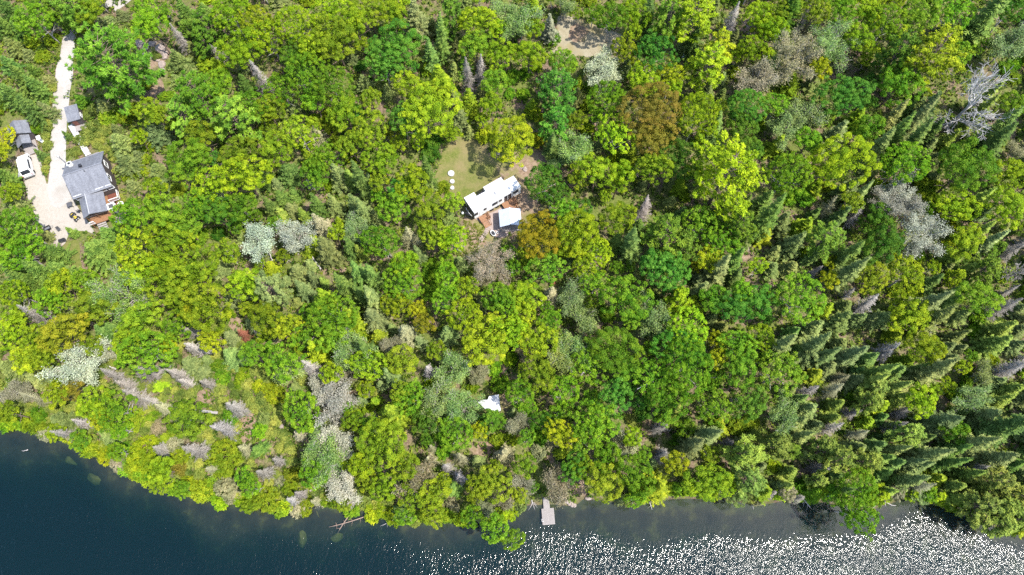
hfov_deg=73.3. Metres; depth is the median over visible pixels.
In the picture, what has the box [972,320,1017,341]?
fir tree
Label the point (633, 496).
smooth crowned tree
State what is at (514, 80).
shrub
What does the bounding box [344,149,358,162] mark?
shrub
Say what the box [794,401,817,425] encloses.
fir tree
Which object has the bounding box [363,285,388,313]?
spruce tree
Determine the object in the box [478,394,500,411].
tarp shelter
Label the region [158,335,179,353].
broadleaf tree
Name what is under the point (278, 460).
dead conifer
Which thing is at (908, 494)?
pine tree
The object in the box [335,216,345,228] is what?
fir tree
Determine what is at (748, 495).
broadleaf tree
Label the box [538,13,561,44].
fir tree
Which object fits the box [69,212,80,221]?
quad bike
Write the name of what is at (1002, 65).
shrub
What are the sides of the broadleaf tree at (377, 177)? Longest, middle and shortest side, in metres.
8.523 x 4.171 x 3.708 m
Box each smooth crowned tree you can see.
[0,124,20,148]
[0,205,47,247]
[0,230,45,270]
[0,247,10,261]
[0,279,37,306]
[10,1,59,43]
[24,0,45,9]
[31,283,68,317]
[42,13,64,34]
[42,291,73,313]
[49,373,66,388]
[66,268,102,294]
[74,313,93,328]
[88,389,138,432]
[105,442,128,461]
[107,218,153,271]
[107,325,144,355]
[109,418,133,440]
[112,330,179,378]
[113,355,130,368]
[131,0,162,32]
[156,309,191,341]
[159,3,172,21]
[166,298,189,313]
[179,184,216,219]
[189,162,237,209]
[204,150,221,166]
[208,0,250,39]
[214,237,240,263]
[220,192,257,221]
[226,221,242,234]
[232,213,249,227]
[233,4,273,40]
[234,86,271,121]
[234,465,253,488]
[239,475,261,498]
[245,15,289,59]
[247,209,262,221]
[252,255,264,269]
[257,337,307,383]
[259,121,277,135]
[260,71,300,107]
[264,326,276,339]
[265,215,282,234]
[274,3,320,44]
[275,248,290,263]
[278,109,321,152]
[282,388,322,433]
[284,51,331,93]
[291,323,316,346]
[299,303,319,321]
[304,0,353,28]
[305,290,359,339]
[309,65,355,107]
[310,138,347,170]
[339,457,351,470]
[340,399,353,414]
[344,349,392,380]
[349,104,364,125]
[355,225,402,258]
[356,380,375,398]
[357,415,378,436]
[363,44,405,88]
[380,261,424,300]
[383,125,399,140]
[386,100,422,139]
[386,178,408,202]
[393,377,424,418]
[393,507,416,525]
[410,134,424,151]
[431,282,459,314]
[434,254,453,271]
[434,258,459,293]
[435,416,472,450]
[435,472,451,487]
[438,224,468,255]
[443,298,482,330]
[460,503,484,529]
[466,491,482,510]
[478,281,514,311]
[480,511,508,544]
[486,459,499,471]
[487,312,532,350]
[492,287,518,316]
[500,244,518,262]
[500,528,525,550]
[504,259,520,276]
[505,374,534,410]
[516,427,535,447]
[517,362,531,376]
[517,405,530,416]
[521,400,538,417]
[523,250,570,286]
[524,160,565,201]
[528,481,539,492]
[529,188,541,200]
[537,309,561,332]
[540,188,562,210]
[540,300,554,314]
[548,47,578,80]
[549,372,579,407]
[549,403,570,419]
[554,185,571,203]
[567,400,612,447]
[569,6,582,24]
[569,198,592,226]
[569,345,609,385]
[571,251,605,279]
[571,375,583,386]
[572,423,594,453]
[574,400,622,444]
[578,266,614,295]
[581,234,613,265]
[582,293,600,307]
[582,388,598,406]
[583,3,601,28]
[585,80,625,116]
[588,106,608,126]
[590,1,632,42]
[593,106,636,155]
[622,488,646,508]
[630,133,647,152]
[631,393,647,410]
[632,356,678,400]
[633,28,680,74]
[641,341,656,356]
[649,327,705,367]
[653,60,688,97]
[656,251,691,290]
[658,332,714,402]
[663,306,708,351]
[674,87,722,141]
[676,418,695,437]
[681,201,722,242]
[686,295,705,312]
[691,386,735,429]
[698,220,742,260]
[700,444,720,463]
[708,367,724,382]
[714,477,737,497]
[715,99,726,117]
[716,330,760,356]
[725,88,768,124]
[730,46,745,65]
[743,0,773,39]
[743,136,764,159]
[746,323,776,350]
[748,257,768,278]
[754,351,769,366]
[758,92,791,119]
[758,349,808,397]
[763,151,814,196]
[768,270,826,325]
[811,162,823,174]
[814,50,835,70]
[814,104,835,127]
[821,482,845,506]
[823,255,837,268]
[825,0,865,28]
[833,466,878,520]
[833,490,883,541]
[849,120,868,141]
[858,54,872,71]
[862,71,880,87]
[864,2,912,52]
[875,0,886,5]
[877,168,892,178]
[879,140,934,185]
[885,0,906,12]
[885,253,924,294]
[886,292,908,308]
[924,258,941,274]
[929,0,977,33]
[937,376,957,395]
[938,40,976,78]
[940,178,957,191]
[953,359,972,374]
[963,349,977,361]
[971,41,985,55]
[980,33,997,52]
[984,0,1023,38]
[995,176,1017,194]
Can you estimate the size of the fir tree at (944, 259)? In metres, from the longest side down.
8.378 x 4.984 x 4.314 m
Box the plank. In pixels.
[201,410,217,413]
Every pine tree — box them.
[41,0,67,20]
[49,0,97,36]
[58,17,76,36]
[165,93,204,137]
[177,19,196,39]
[191,6,226,50]
[191,24,216,59]
[208,122,228,143]
[437,0,466,41]
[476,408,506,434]
[500,506,514,523]
[507,507,518,521]
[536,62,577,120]
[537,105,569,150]
[627,482,642,500]
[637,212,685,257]
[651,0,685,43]
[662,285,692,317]
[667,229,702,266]
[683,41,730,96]
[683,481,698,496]
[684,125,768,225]
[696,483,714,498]
[698,26,735,67]
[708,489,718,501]
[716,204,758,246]
[718,433,770,470]
[728,461,767,499]
[756,427,793,461]
[774,490,790,501]
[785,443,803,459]
[801,469,829,491]
[802,434,838,464]
[803,220,846,263]
[810,480,828,501]
[818,441,858,477]
[848,387,883,415]
[852,447,883,479]
[855,377,889,403]
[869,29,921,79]
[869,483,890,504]
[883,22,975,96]
[883,420,926,448]
[904,487,918,502]
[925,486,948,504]
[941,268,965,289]
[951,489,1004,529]
[965,253,1002,288]
[967,465,1019,500]
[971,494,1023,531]
[972,511,1019,538]
[981,245,998,258]
[992,482,1023,509]
[994,241,1007,255]
[1011,512,1023,532]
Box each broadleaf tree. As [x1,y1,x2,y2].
[0,143,17,166]
[0,182,32,203]
[0,306,38,331]
[0,319,34,350]
[0,399,29,422]
[9,344,51,375]
[17,321,64,354]
[26,341,71,370]
[34,312,89,353]
[40,382,76,409]
[43,267,77,296]
[44,423,66,442]
[59,381,91,400]
[64,21,166,115]
[69,287,121,325]
[69,428,91,450]
[71,0,106,34]
[75,385,114,419]
[78,334,103,356]
[86,410,118,430]
[108,198,152,237]
[116,299,163,339]
[119,257,158,293]
[127,101,146,121]
[130,6,170,53]
[130,127,148,150]
[133,95,163,128]
[137,221,198,262]
[137,251,187,279]
[141,265,197,307]
[142,176,168,201]
[142,193,187,234]
[147,456,174,483]
[149,106,174,132]
[149,477,172,494]
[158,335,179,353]
[162,398,215,441]
[164,117,183,137]
[164,134,212,185]
[165,205,204,245]
[166,243,219,297]
[172,479,191,500]
[174,69,219,120]
[176,304,204,322]
[178,282,232,333]
[184,120,215,154]
[195,194,240,236]
[196,331,226,353]
[200,67,231,97]
[203,438,243,479]
[210,93,262,143]
[212,152,273,196]
[213,26,264,76]
[217,136,257,166]
[224,268,267,301]
[238,301,256,315]
[238,340,266,366]
[239,498,258,514]
[247,300,283,336]
[252,93,286,126]
[253,270,293,309]
[257,129,292,167]
[271,314,305,339]
[279,38,310,75]
[296,31,335,67]
[298,457,330,490]
[299,155,328,190]
[300,87,326,117]
[309,13,359,68]
[311,321,352,352]
[318,361,344,383]
[325,90,361,132]
[327,222,345,247]
[330,499,343,509]
[333,496,351,511]
[335,130,359,163]
[336,1,372,54]
[340,408,363,431]
[347,452,374,478]
[350,0,386,33]
[350,107,388,150]
[352,36,370,55]
[353,412,408,471]
[354,470,376,492]
[360,86,381,116]
[360,140,398,175]
[364,17,426,76]
[365,472,404,500]
[368,170,389,197]
[370,188,387,202]
[374,192,410,225]
[377,0,407,36]
[379,292,412,318]
[385,343,419,374]
[389,378,415,406]
[390,69,424,103]
[390,134,407,154]
[391,250,418,278]
[391,451,419,481]
[393,163,429,199]
[397,77,462,138]
[397,480,426,511]
[398,0,410,14]
[407,60,419,74]
[407,299,426,319]
[411,407,438,435]
[412,312,436,333]
[414,188,447,229]
[416,478,452,509]
[417,219,451,252]
[420,433,434,448]
[420,504,449,529]
[426,340,448,360]
[440,125,451,139]
[440,191,464,216]
[443,125,463,144]
[452,276,478,300]
[457,6,499,51]
[457,29,494,71]
[461,310,510,366]
[465,474,493,500]
[470,420,488,438]
[475,112,489,128]
[477,464,512,504]
[478,91,501,121]
[481,68,508,93]
[486,37,517,76]
[489,18,509,39]
[489,113,533,167]
[493,504,512,521]
[503,316,530,340]
[506,279,546,314]
[509,294,535,326]
[509,486,527,504]
[510,40,550,73]
[510,452,537,479]
[516,208,560,258]
[517,245,532,261]
[518,256,531,271]
[518,320,558,357]
[521,353,555,392]
[523,18,544,47]
[528,410,552,432]
[542,416,580,448]
[550,197,578,222]
[555,203,598,259]
[558,448,587,484]
[567,109,587,136]
[568,170,586,190]
[570,151,616,192]
[570,454,592,479]
[583,326,644,372]
[584,461,625,503]
[594,441,621,475]
[596,375,633,417]
[597,200,636,237]
[598,274,659,322]
[599,187,611,202]
[605,176,627,199]
[609,260,624,274]
[610,36,639,72]
[610,159,635,184]
[612,352,643,381]
[615,81,684,136]
[616,453,656,497]
[618,0,653,28]
[619,425,641,446]
[621,311,643,329]
[622,259,635,271]
[622,377,642,397]
[623,22,642,46]
[626,60,660,97]
[627,118,680,158]
[634,152,675,188]
[634,445,651,463]
[638,247,681,290]
[644,372,689,428]
[657,137,701,180]
[658,281,674,296]
[660,450,689,475]
[664,79,682,104]
[668,0,718,43]
[680,462,733,501]
[690,257,702,272]
[695,244,724,272]
[698,284,729,313]
[707,329,727,349]
[707,347,727,370]
[709,290,753,323]
[723,340,757,388]
[724,467,736,486]
[725,109,759,150]
[726,487,746,507]
[729,383,769,423]
[731,277,752,301]
[736,486,752,502]
[737,34,768,67]
[741,283,778,319]
[749,18,769,39]
[756,16,790,56]
[759,312,775,324]
[761,0,790,35]
[778,486,797,502]
[794,126,821,155]
[801,0,831,33]
[806,132,882,190]
[808,56,832,84]
[811,73,877,123]
[814,270,839,291]
[837,191,865,213]
[843,21,875,56]
[850,0,885,34]
[852,114,886,146]
[854,258,891,295]
[858,217,878,234]
[858,223,904,265]
[861,94,878,112]
[862,41,880,59]
[862,202,893,228]
[877,59,926,107]
[887,298,933,333]
[891,483,905,502]
[897,210,923,229]
[899,0,941,39]
[902,331,947,365]
[904,381,938,419]
[909,487,931,504]
[922,483,937,502]
[927,381,942,396]
[932,188,983,221]
[934,136,1001,193]
[938,421,970,444]
[941,222,985,260]
[954,280,1005,317]
[955,282,970,299]
[959,504,972,516]
[981,185,1023,230]
[992,89,1023,121]
[992,157,1023,187]
[1015,218,1023,232]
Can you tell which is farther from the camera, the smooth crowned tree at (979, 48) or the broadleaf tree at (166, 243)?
the smooth crowned tree at (979, 48)
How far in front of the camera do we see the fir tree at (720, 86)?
132.48 m
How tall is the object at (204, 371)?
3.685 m
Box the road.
[105,0,130,10]
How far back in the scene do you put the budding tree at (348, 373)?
116.92 m
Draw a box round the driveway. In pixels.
[47,29,76,208]
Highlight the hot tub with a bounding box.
[106,202,115,210]
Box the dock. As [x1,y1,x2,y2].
[541,497,554,524]
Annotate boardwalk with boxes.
[68,124,90,155]
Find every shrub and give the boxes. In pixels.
[0,103,8,115]
[0,418,9,434]
[4,408,23,431]
[13,411,29,430]
[18,412,37,434]
[30,123,42,133]
[30,406,47,423]
[30,419,52,438]
[33,49,50,63]
[35,427,55,442]
[43,31,61,47]
[60,429,81,445]
[65,371,85,388]
[74,16,93,34]
[74,434,94,456]
[83,440,99,458]
[92,443,107,457]
[97,106,119,125]
[97,445,115,466]
[108,457,123,472]
[117,108,135,124]
[117,460,129,477]
[118,83,131,96]
[120,441,131,455]
[121,173,134,181]
[123,462,136,474]
[124,406,146,433]
[125,434,165,474]
[127,464,145,482]
[130,471,150,483]
[135,163,149,176]
[136,80,151,90]
[140,153,150,166]
[140,471,158,488]
[142,141,155,153]
[145,410,159,421]
[150,418,168,435]
[156,90,173,100]
[165,436,184,453]
[166,423,177,435]
[167,478,180,495]
[170,445,191,464]
[170,461,186,476]
[179,479,200,497]
[180,474,194,486]
[188,478,213,503]
[190,228,209,245]
[199,320,212,331]
[204,476,216,488]
[204,486,215,501]
[210,226,225,240]
[210,358,228,372]
[211,494,227,510]
[213,476,238,500]
[214,370,231,385]
[219,306,236,321]
[222,409,238,428]
[225,488,241,504]
[233,379,241,390]
[233,492,251,510]
[234,366,250,382]
[251,421,268,439]
[252,378,265,392]
[253,484,279,513]
[254,332,266,342]
[256,411,270,425]
[261,382,286,404]
[263,341,272,352]
[270,499,287,519]
[271,337,282,345]
[274,475,285,486]
[278,499,294,515]
[281,478,301,497]
[283,466,302,482]
[289,498,309,519]
[297,139,314,150]
[298,495,314,517]
[299,0,315,7]
[305,113,317,126]
[314,418,327,430]
[315,106,335,128]
[319,494,333,507]
[323,178,340,193]
[324,120,339,136]
[326,135,342,149]
[343,501,359,519]
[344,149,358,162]
[353,59,368,71]
[360,328,369,340]
[360,496,372,510]
[361,402,372,414]
[363,410,378,420]
[364,502,378,525]
[367,405,381,411]
[367,501,388,519]
[369,487,378,500]
[383,507,400,528]
[390,503,406,519]
[419,147,441,163]
[420,283,438,302]
[421,256,438,272]
[422,269,441,284]
[423,134,444,150]
[423,376,441,391]
[432,431,446,442]
[434,437,451,460]
[436,180,450,194]
[438,507,454,523]
[445,498,459,512]
[446,508,459,522]
[452,510,469,527]
[465,380,479,394]
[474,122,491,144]
[487,361,502,376]
[489,432,506,449]
[490,375,509,394]
[501,351,517,367]
[503,87,516,100]
[503,430,520,447]
[506,68,519,85]
[512,493,527,514]
[516,88,530,100]
[519,66,532,80]
[524,106,542,121]
[529,60,542,71]
[530,132,544,149]
[531,425,547,446]
[531,443,545,462]
[544,436,560,452]
[546,33,560,45]
[578,98,593,112]
[579,122,594,135]
[581,0,596,6]
[584,80,594,92]
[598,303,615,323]
[605,150,621,164]
[616,486,633,506]
[635,401,650,422]
[666,481,678,498]
[669,430,688,445]
[679,190,690,202]
[690,136,705,149]
[698,125,707,138]
[703,375,722,391]
[727,418,746,435]
[730,66,743,82]
[731,0,743,5]
[741,413,760,431]
[750,495,764,505]
[759,47,774,59]
[765,458,781,472]
[783,192,797,205]
[790,486,804,502]
[793,187,814,208]
[794,477,807,498]
[796,245,808,257]
[805,484,817,503]
[821,181,837,192]
[841,389,856,400]
[864,489,882,508]
[871,178,885,189]
[886,283,900,298]
[901,284,922,299]
[912,247,925,262]
[913,176,929,190]
[915,188,927,201]
[917,201,933,217]
[925,188,941,207]
[929,179,941,190]
[935,498,951,508]
[940,238,960,253]
[941,503,957,511]
[942,218,960,233]
[948,387,966,400]
[959,372,972,387]
[965,324,982,339]
[968,307,988,328]
[982,352,1000,366]
[996,61,1015,74]
[999,267,1013,283]
[1005,68,1021,85]
[1007,57,1022,69]
[1019,285,1023,297]
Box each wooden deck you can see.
[479,211,491,227]
[502,196,518,208]
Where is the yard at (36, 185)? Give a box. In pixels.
[24,154,93,246]
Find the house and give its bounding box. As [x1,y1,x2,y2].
[57,151,128,228]
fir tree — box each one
[0,293,19,309]
[0,355,33,384]
[1,194,34,221]
[3,37,24,59]
[12,299,27,306]
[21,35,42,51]
[22,48,36,62]
[22,367,56,390]
[39,230,55,243]
[42,75,57,86]
[50,411,83,430]
[64,283,81,297]
[64,296,91,316]
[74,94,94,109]
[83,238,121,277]
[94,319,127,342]
[95,17,104,27]
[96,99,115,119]
[97,421,125,448]
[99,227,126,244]
[102,16,121,27]
[110,133,141,160]
[111,123,125,136]
[114,154,148,180]
[115,9,130,22]
[126,179,142,191]
[133,150,146,161]
[143,313,162,336]
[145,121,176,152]
[149,163,179,185]
[152,380,172,392]
[159,432,174,444]
[160,179,170,194]
[161,362,174,374]
[166,49,197,76]
[168,182,187,197]
[170,74,186,90]
[174,196,184,207]
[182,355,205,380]
[183,41,198,59]
[184,63,196,77]
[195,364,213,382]
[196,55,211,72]
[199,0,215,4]
[201,353,213,365]
[202,116,211,126]
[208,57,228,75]
[212,258,236,279]
[223,290,250,311]
[223,328,242,348]
[223,345,252,371]
[236,230,249,244]
[237,61,252,75]
[238,127,257,147]
[243,315,264,337]
[251,189,262,202]
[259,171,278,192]
[263,259,282,276]
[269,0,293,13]
[271,178,283,191]
[274,207,291,225]
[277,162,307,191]
[281,275,292,287]
[285,202,302,220]
[286,99,304,118]
[288,379,304,395]
[289,260,310,283]
[290,296,305,309]
[291,342,304,355]
[292,311,305,323]
[294,280,317,302]
[294,427,309,441]
[296,207,310,224]
[301,148,318,171]
[303,244,319,258]
[305,258,318,273]
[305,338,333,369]
[307,233,318,247]
[307,271,320,288]
[308,192,330,220]
[311,126,327,147]
[311,213,339,241]
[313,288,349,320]
[315,236,347,273]
[319,277,329,289]
[326,193,348,220]
[330,163,349,195]
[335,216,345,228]
[343,46,359,66]
[343,237,361,261]
[344,169,355,193]
[344,309,370,338]
[346,193,372,220]
[351,434,370,450]
[354,244,369,262]
[355,74,377,93]
[355,394,369,406]
[363,308,392,339]
[365,172,377,196]
[368,329,388,349]
[369,206,383,229]
[369,395,385,407]
[372,349,384,361]
[375,379,388,393]
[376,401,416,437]
[379,365,403,389]
[381,83,394,101]
[386,323,397,336]
[396,324,422,347]
[402,0,435,41]
[411,334,429,351]
[415,510,426,522]
[419,177,437,191]
[421,61,430,77]
[423,63,455,103]
[426,15,436,35]
[435,325,462,347]
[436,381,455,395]
[439,47,453,62]
[439,207,458,227]
[447,31,459,50]
[447,62,461,81]
[449,90,460,105]
[452,109,473,131]
[452,256,469,275]
[454,88,484,124]
[457,49,476,79]
[460,0,477,18]
[463,124,473,139]
[468,455,487,468]
[474,83,485,102]
[476,297,487,314]
[491,441,515,466]
[507,407,519,418]
[524,0,542,17]
[525,98,539,110]
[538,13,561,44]
[541,286,559,309]
[544,330,559,342]
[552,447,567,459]
[558,246,571,259]
[566,251,583,267]
[569,102,576,115]
[573,75,583,90]
[592,138,605,154]
[614,492,624,506]
[617,58,635,79]
[617,146,640,169]
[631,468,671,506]
[636,180,647,192]
[645,457,658,469]
[662,178,674,192]
[662,196,677,209]
[667,177,687,198]
[672,482,682,496]
[679,415,694,428]
[686,181,698,199]
[686,281,708,308]
[691,273,703,288]
[695,83,716,104]
[702,313,717,326]
[705,416,728,441]
[706,0,720,25]
[708,320,731,339]
[714,88,728,107]
[716,71,726,89]
[727,27,742,51]
[730,435,745,448]
[746,427,761,442]
[752,227,772,247]
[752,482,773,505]
[754,461,766,472]
[755,116,766,132]
[762,261,778,282]
[763,134,786,161]
[763,245,780,260]
[768,477,783,493]
[769,474,794,493]
[770,211,790,241]
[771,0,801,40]
[771,231,806,265]
[772,72,800,97]
[774,463,798,481]
[778,260,800,282]
[778,382,797,397]
[786,217,812,237]
[788,0,805,10]
[793,319,823,344]
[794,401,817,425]
[794,446,809,463]
[795,370,805,382]
[797,75,820,94]
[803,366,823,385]
[804,418,823,432]
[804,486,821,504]
[806,182,822,200]
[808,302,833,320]
[813,360,836,380]
[814,120,848,154]
[816,409,840,429]
[820,310,852,337]
[824,397,844,413]
[826,336,847,351]
[828,175,861,204]
[831,353,846,371]
[833,299,851,312]
[836,370,863,395]
[838,435,866,454]
[840,107,864,135]
[847,312,867,330]
[852,414,876,433]
[858,161,880,181]
[861,313,878,329]
[862,309,891,333]
[863,400,889,417]
[869,412,888,427]
[879,419,898,433]
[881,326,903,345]
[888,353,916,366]
[906,90,941,128]
[912,86,929,106]
[917,151,942,170]
[918,137,938,154]
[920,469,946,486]
[927,168,942,184]
[932,19,951,31]
[932,341,956,354]
[932,354,958,366]
[933,128,961,151]
[935,141,965,164]
[935,263,954,275]
[936,248,969,273]
[937,329,972,343]
[937,478,966,492]
[944,491,969,510]
[948,262,978,283]
[949,343,967,356]
[959,400,1002,432]
[967,332,1013,364]
[970,202,996,224]
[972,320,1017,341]
[977,373,1007,392]
[978,394,1014,408]
[990,382,1023,403]
[991,222,1010,236]
[1000,339,1023,357]
[1004,303,1023,320]
[1007,320,1023,339]
[1007,392,1023,411]
[1010,466,1023,481]
[1013,314,1023,323]
[1013,360,1023,378]
[1015,155,1023,165]
[1018,518,1023,539]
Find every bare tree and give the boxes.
[932,57,1016,140]
[1001,263,1023,280]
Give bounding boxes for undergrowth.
[0,0,1023,517]
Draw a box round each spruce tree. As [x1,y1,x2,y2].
[0,0,32,26]
[0,17,15,39]
[0,28,6,39]
[0,55,26,75]
[0,83,33,115]
[0,91,8,110]
[0,169,25,190]
[1,263,32,295]
[7,63,44,104]
[9,20,32,43]
[13,271,49,295]
[15,95,57,132]
[21,259,71,293]
[23,74,57,105]
[26,64,40,77]
[33,149,49,161]
[36,101,61,121]
[37,242,77,267]
[48,261,90,293]
[61,130,73,140]
[65,227,80,238]
[176,0,201,36]
[200,2,210,16]
[237,73,259,96]
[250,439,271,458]
[263,197,279,223]
[272,190,293,208]
[288,189,304,203]
[333,272,361,308]
[350,159,374,203]
[350,261,366,289]
[352,284,368,307]
[355,197,375,228]
[358,340,380,367]
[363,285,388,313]
[364,263,389,293]
[412,245,427,266]
[418,153,438,194]
[421,36,440,72]
[433,10,453,64]
[447,476,463,497]
[541,132,559,161]
[572,87,583,107]
[600,232,621,260]
[615,226,642,272]
[632,219,645,235]
[634,0,656,47]
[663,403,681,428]
[673,206,686,221]
[675,32,689,55]
[675,434,704,462]
[677,26,704,61]
[685,424,723,453]
[696,253,731,293]
[703,110,722,150]
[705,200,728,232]
[723,247,745,284]
[725,268,741,291]
[730,237,750,252]
[735,194,751,209]
[742,192,786,242]
[748,190,773,218]
[753,333,797,370]
[777,324,800,339]
[785,428,815,445]
[786,331,831,369]
[787,394,808,406]
[788,343,807,355]
[788,414,808,432]
[797,246,824,267]
[803,207,821,224]
[804,346,842,368]
[821,205,851,228]
[821,254,849,273]
[821,256,871,294]
[824,483,855,501]
[825,469,843,483]
[829,240,864,266]
[830,345,869,372]
[838,179,874,211]
[847,366,865,374]
[848,352,879,369]
[848,373,890,397]
[853,126,896,175]
[853,244,872,261]
[853,362,901,377]
[862,437,887,452]
[863,451,896,466]
[867,467,892,483]
[868,97,910,136]
[872,433,894,440]
[873,486,899,497]
[876,364,906,381]
[877,111,916,158]
[881,442,912,456]
[882,473,903,486]
[883,380,913,399]
[883,457,905,478]
[884,116,936,166]
[884,391,913,411]
[885,469,931,495]
[893,456,930,472]
[895,357,960,393]
[896,97,917,120]
[897,95,940,142]
[898,461,936,474]
[900,362,929,376]
[900,447,923,455]
[902,289,956,323]
[902,304,958,346]
[902,444,956,472]
[907,408,965,442]
[908,431,935,446]
[913,273,944,298]
[918,117,945,146]
[929,455,973,474]
[932,294,962,311]
[935,439,972,458]
[936,286,960,296]
[940,432,1002,458]
[943,0,1009,58]
[943,309,972,329]
[945,408,969,415]
[945,466,987,484]
[948,187,997,224]
[951,92,1001,137]
[955,220,996,248]
[959,448,1020,478]
[961,480,1005,494]
[962,105,1023,149]
[962,413,1023,453]
[963,79,1006,112]
[965,189,996,214]
[967,121,1018,171]
[970,229,1010,258]
[998,457,1023,472]
[1013,429,1023,443]
[1016,446,1023,459]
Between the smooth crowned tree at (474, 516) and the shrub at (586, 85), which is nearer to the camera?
the smooth crowned tree at (474, 516)
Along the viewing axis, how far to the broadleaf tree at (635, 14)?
129.93 m
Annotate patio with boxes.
[465,207,514,236]
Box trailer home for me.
[464,176,520,217]
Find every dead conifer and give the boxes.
[16,305,53,324]
[18,391,52,406]
[49,427,77,441]
[71,418,94,432]
[100,368,127,385]
[115,377,139,392]
[121,388,153,410]
[132,365,171,383]
[142,396,159,408]
[152,442,169,459]
[154,403,179,423]
[166,368,191,382]
[169,23,189,56]
[178,376,200,388]
[182,440,213,461]
[183,327,200,340]
[183,341,214,357]
[199,377,216,391]
[205,465,223,476]
[209,43,227,60]
[210,419,238,440]
[225,400,251,419]
[237,328,254,341]
[238,444,252,459]
[249,60,273,100]
[256,464,277,480]
[272,456,286,466]
[286,496,299,505]
[293,488,308,500]
[301,360,329,378]
[311,496,323,508]
[401,227,426,250]
[423,364,435,379]
[424,452,440,470]
[427,441,436,451]
[440,462,454,475]
[452,452,472,466]
[452,469,467,484]
[460,57,476,95]
[474,54,485,86]
[632,194,651,225]
[648,422,670,435]
[653,446,668,464]
[717,1,739,36]
[720,437,733,450]
[791,494,804,504]
[795,2,811,30]
[796,385,818,400]
[800,17,816,37]
[805,461,830,475]
[806,265,822,276]
[813,196,836,218]
[815,421,843,435]
[820,381,843,399]
[827,371,849,385]
[838,287,854,299]
[840,407,862,420]
[843,204,864,229]
[843,428,868,440]
[852,293,878,313]
[872,341,900,363]
[880,421,907,432]
[889,406,909,419]
[908,482,935,493]
[957,463,989,469]
[980,297,1022,321]
[992,359,1023,379]
[997,284,1020,296]
[1000,242,1023,264]
[1011,237,1023,246]
[1013,354,1023,362]
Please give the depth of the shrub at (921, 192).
127.86 m
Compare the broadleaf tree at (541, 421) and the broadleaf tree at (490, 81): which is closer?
the broadleaf tree at (541, 421)
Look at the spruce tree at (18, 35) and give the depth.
136.59 m
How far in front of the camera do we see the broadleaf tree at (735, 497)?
110.52 m
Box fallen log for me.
[330,516,363,526]
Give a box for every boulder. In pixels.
[135,39,143,47]
[148,41,156,46]
[155,42,165,52]
[158,60,165,67]
[160,51,167,59]
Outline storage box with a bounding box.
[58,238,65,242]
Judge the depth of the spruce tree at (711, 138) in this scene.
126.79 m
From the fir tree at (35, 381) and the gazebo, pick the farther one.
the gazebo
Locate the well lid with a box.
[448,170,453,176]
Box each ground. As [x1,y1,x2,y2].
[0,0,1023,574]
[47,20,62,33]
[135,39,169,68]
[146,78,163,98]
[197,390,218,404]
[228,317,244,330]
[238,409,255,442]
[255,436,276,458]
[322,264,345,274]
[449,243,473,257]
[460,152,547,251]
[469,441,495,455]
[496,364,512,377]
[499,392,511,408]
[542,442,562,469]
[551,14,623,57]
[568,23,589,41]
[577,458,585,488]
[583,122,597,138]
[735,244,754,259]
[746,277,761,290]
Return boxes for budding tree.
[0,378,34,405]
[34,334,110,387]
[81,257,155,333]
[96,340,122,362]
[240,219,276,263]
[272,356,307,385]
[274,219,316,253]
[300,423,351,489]
[308,372,335,405]
[313,368,359,428]
[316,422,354,463]
[320,464,360,505]
[329,414,344,428]
[330,327,378,373]
[340,368,359,384]
[342,208,376,243]
[377,332,407,360]
[391,452,437,499]
[414,375,450,433]
[431,348,471,392]
[442,387,484,427]
[463,238,516,284]
[468,272,490,286]
[468,364,489,385]
[474,496,495,520]
[487,0,519,28]
[490,485,514,510]
[501,0,546,40]
[505,409,531,436]
[507,473,536,497]
[516,342,533,365]
[540,461,573,509]
[546,328,590,371]
[546,332,580,377]
[547,128,593,164]
[547,153,570,169]
[554,0,576,21]
[556,271,588,316]
[567,300,599,336]
[584,44,623,97]
[610,428,643,461]
[630,289,675,339]
[732,55,782,99]
[764,106,804,152]
[764,386,800,435]
[767,53,780,69]
[770,24,828,85]
[770,96,829,129]
[809,17,863,72]
[838,55,850,70]
[867,182,929,223]
[874,169,919,215]
[900,207,953,258]
[947,383,995,415]
[971,357,995,388]
[988,21,1023,62]
[1004,139,1023,158]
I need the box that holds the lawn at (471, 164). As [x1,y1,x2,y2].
[435,131,499,204]
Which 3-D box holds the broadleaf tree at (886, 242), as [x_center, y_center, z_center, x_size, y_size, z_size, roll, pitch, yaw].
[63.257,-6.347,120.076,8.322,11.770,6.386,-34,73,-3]
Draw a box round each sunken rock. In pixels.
[65,456,76,464]
[87,473,100,485]
[298,530,306,547]
[331,533,342,542]
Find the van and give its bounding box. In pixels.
[16,153,35,178]
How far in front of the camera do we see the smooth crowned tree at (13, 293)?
117.12 m
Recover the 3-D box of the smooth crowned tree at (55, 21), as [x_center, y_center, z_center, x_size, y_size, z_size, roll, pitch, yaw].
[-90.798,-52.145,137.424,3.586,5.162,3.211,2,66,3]
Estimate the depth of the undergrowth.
126.12 m
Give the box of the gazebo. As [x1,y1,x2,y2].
[499,208,521,231]
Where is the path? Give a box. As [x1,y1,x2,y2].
[62,239,81,267]
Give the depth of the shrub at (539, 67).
134.67 m
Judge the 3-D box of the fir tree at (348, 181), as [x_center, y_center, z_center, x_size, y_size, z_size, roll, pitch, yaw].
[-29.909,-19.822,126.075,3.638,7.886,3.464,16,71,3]
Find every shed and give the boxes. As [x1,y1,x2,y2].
[7,120,38,154]
[64,104,86,131]
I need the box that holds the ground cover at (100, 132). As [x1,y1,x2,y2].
[0,50,756,528]
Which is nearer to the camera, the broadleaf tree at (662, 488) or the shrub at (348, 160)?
the broadleaf tree at (662, 488)
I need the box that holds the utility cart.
[43,225,52,231]
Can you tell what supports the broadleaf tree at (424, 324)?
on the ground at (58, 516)
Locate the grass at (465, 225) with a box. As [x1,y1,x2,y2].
[37,31,510,471]
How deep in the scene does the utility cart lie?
127.84 m

